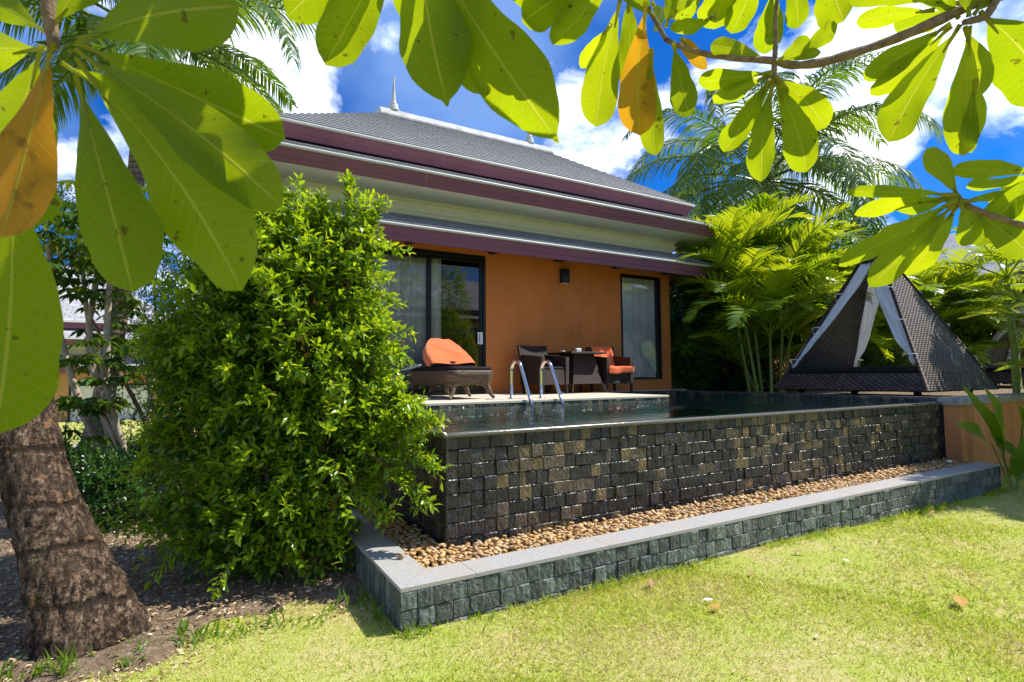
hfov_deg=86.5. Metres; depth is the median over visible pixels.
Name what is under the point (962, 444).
retaining wall
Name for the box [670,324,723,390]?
dark shrub
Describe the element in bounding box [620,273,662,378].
window
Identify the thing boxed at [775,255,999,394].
gazebo
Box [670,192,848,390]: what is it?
areca palm
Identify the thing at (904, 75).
leafy branch
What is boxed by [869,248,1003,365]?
areca palm
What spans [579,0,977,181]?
leafy branch
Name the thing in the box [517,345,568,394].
armchair
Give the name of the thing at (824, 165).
coconut palm
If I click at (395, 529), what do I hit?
pebble bed
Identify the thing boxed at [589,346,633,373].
cushion
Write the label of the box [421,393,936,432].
pool water
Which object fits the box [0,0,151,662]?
coconut palm
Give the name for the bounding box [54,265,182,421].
neighbour villa
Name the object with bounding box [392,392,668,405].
sun deck
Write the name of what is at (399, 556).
pebble
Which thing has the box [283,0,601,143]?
leafy branch
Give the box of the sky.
[0,0,1023,339]
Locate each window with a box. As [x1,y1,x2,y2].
[67,383,147,421]
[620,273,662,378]
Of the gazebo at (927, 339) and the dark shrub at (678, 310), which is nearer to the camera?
the gazebo at (927, 339)
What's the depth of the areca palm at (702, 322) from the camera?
13.54 m
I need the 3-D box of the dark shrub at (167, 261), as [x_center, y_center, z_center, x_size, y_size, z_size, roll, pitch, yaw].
[-5.031,-0.374,7.499,6.676,4.597,2.474,-3,-4,31]
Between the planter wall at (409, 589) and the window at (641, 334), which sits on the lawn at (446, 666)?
the planter wall at (409, 589)
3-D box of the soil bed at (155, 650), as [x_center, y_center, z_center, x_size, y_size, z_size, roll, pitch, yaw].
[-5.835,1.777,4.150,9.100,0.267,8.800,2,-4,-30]
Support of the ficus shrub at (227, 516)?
on the soil bed at (155, 650)
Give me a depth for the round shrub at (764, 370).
12.62 m
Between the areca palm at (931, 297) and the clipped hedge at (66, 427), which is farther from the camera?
the areca palm at (931, 297)
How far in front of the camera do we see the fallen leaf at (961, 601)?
3.28 m
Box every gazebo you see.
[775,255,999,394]
[977,289,1023,384]
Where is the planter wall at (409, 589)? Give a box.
[335,462,1000,633]
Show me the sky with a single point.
(318, 87)
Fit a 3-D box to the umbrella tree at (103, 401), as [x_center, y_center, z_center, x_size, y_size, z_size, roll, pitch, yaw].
[-4.845,-0.109,6.391,3.308,3.986,1.856,-1,-4,4]
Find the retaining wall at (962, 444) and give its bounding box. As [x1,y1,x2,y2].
[937,393,1023,476]
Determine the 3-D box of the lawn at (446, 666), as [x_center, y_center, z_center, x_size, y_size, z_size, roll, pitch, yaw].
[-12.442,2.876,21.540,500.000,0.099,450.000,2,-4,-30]
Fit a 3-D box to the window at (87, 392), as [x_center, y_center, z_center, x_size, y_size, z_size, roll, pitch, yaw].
[-13.449,2.511,18.200,2.200,2.150,0.028,2,-4,-30]
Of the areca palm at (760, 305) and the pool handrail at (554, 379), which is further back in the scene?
the areca palm at (760, 305)
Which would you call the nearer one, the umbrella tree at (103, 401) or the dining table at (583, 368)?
the umbrella tree at (103, 401)
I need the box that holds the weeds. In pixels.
[0,558,494,681]
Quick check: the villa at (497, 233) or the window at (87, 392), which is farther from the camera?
the window at (87, 392)
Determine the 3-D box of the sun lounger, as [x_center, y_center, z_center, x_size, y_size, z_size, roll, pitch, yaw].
[-0.956,0.392,8.300,0.743,0.937,1.692,2,-4,-30]
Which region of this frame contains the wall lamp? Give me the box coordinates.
[560,268,569,283]
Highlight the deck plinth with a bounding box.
[282,397,674,495]
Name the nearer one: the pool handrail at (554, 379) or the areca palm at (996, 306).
the pool handrail at (554, 379)
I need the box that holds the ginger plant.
[956,385,1023,491]
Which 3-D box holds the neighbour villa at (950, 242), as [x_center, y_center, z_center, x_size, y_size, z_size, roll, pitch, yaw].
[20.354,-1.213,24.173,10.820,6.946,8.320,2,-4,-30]
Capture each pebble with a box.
[397,554,404,558]
[494,546,501,551]
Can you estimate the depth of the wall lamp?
10.62 m
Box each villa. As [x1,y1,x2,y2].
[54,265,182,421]
[258,77,717,397]
[904,233,1023,367]
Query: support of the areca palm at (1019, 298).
on the terrace ground at (1005, 388)
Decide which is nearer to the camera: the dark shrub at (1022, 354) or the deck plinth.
the deck plinth
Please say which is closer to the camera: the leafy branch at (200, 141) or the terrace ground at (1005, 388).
the leafy branch at (200, 141)
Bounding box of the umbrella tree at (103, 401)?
[35,179,192,500]
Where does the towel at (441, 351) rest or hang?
on the sun lounger
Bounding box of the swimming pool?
[352,390,945,565]
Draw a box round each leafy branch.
[0,0,284,432]
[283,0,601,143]
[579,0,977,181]
[839,147,1023,286]
[863,0,1023,155]
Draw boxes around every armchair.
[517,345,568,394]
[585,347,633,392]
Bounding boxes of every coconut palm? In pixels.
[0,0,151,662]
[0,0,356,448]
[620,51,943,385]
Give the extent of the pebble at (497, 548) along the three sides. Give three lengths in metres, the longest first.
0.064 x 0.044 x 0.021 m
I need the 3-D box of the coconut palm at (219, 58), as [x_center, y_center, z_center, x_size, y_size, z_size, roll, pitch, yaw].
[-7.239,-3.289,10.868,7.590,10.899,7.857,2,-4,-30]
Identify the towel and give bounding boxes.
[423,338,476,365]
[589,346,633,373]
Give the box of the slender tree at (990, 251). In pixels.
[935,226,1023,392]
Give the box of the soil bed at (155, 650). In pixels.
[0,466,415,681]
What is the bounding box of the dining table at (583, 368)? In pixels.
[547,351,607,393]
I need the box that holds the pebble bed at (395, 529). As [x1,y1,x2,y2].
[347,458,973,567]
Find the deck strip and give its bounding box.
[585,389,685,391]
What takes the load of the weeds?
on the soil bed at (155, 650)
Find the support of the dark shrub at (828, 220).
on the terrace ground at (1005, 388)
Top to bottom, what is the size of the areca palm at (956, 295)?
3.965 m
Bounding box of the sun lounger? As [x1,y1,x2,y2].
[410,338,494,399]
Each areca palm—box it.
[669,202,872,392]
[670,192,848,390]
[670,245,804,384]
[702,219,925,374]
[806,261,937,366]
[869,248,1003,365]
[902,247,1023,368]
[958,276,1023,371]
[977,264,1023,384]
[999,186,1023,369]
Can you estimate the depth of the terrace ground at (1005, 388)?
11.08 m
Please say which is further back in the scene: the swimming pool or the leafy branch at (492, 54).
the swimming pool
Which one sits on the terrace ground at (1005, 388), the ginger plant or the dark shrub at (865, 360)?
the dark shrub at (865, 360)
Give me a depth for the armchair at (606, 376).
10.24 m
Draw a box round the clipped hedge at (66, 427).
[56,393,210,491]
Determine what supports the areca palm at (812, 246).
on the terrace ground at (1005, 388)
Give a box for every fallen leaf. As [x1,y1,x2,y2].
[711,604,719,608]
[953,595,968,606]
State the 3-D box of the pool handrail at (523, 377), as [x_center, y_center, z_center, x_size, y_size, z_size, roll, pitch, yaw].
[0.127,0.587,7.467,0.100,0.684,0.638,2,-4,-30]
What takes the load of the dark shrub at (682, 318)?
on the terrace ground at (1005, 388)
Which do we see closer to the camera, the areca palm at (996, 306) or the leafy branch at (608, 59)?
the leafy branch at (608, 59)
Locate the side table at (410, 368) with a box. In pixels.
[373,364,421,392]
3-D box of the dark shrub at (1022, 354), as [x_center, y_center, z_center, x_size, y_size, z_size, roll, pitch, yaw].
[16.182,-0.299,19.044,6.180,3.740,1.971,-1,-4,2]
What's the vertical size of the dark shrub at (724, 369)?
1.817 m
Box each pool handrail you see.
[508,359,534,409]
[538,359,564,407]
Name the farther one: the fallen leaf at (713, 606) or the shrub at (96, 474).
the shrub at (96, 474)
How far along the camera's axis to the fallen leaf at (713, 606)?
3.19 m
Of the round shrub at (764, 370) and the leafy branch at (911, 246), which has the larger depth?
the round shrub at (764, 370)
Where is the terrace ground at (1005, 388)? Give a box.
[674,383,1023,396]
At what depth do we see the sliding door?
9.36 m
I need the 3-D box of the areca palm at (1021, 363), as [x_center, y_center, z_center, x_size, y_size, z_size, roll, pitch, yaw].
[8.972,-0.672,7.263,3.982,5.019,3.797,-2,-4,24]
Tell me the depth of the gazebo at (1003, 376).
14.32 m
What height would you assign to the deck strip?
0.033 m
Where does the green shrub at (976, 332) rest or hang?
on the terrace ground at (1005, 388)
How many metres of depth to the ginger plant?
6.39 m
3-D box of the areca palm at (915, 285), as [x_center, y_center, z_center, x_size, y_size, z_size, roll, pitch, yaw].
[8.400,-0.413,13.597,4.693,3.414,4.153,2,-4,-30]
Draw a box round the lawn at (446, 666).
[58,408,1023,681]
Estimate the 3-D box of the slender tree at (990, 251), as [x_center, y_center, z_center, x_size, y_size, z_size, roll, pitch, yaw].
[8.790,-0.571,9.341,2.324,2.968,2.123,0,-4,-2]
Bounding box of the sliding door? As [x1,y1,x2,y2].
[364,246,485,394]
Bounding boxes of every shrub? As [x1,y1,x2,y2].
[36,179,267,504]
[65,439,196,534]
[98,169,452,601]
[669,283,710,389]
[670,206,919,375]
[670,289,728,386]
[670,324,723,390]
[672,333,777,390]
[693,328,809,390]
[860,343,910,366]
[861,335,911,366]
[903,294,1023,367]
[945,316,1008,357]

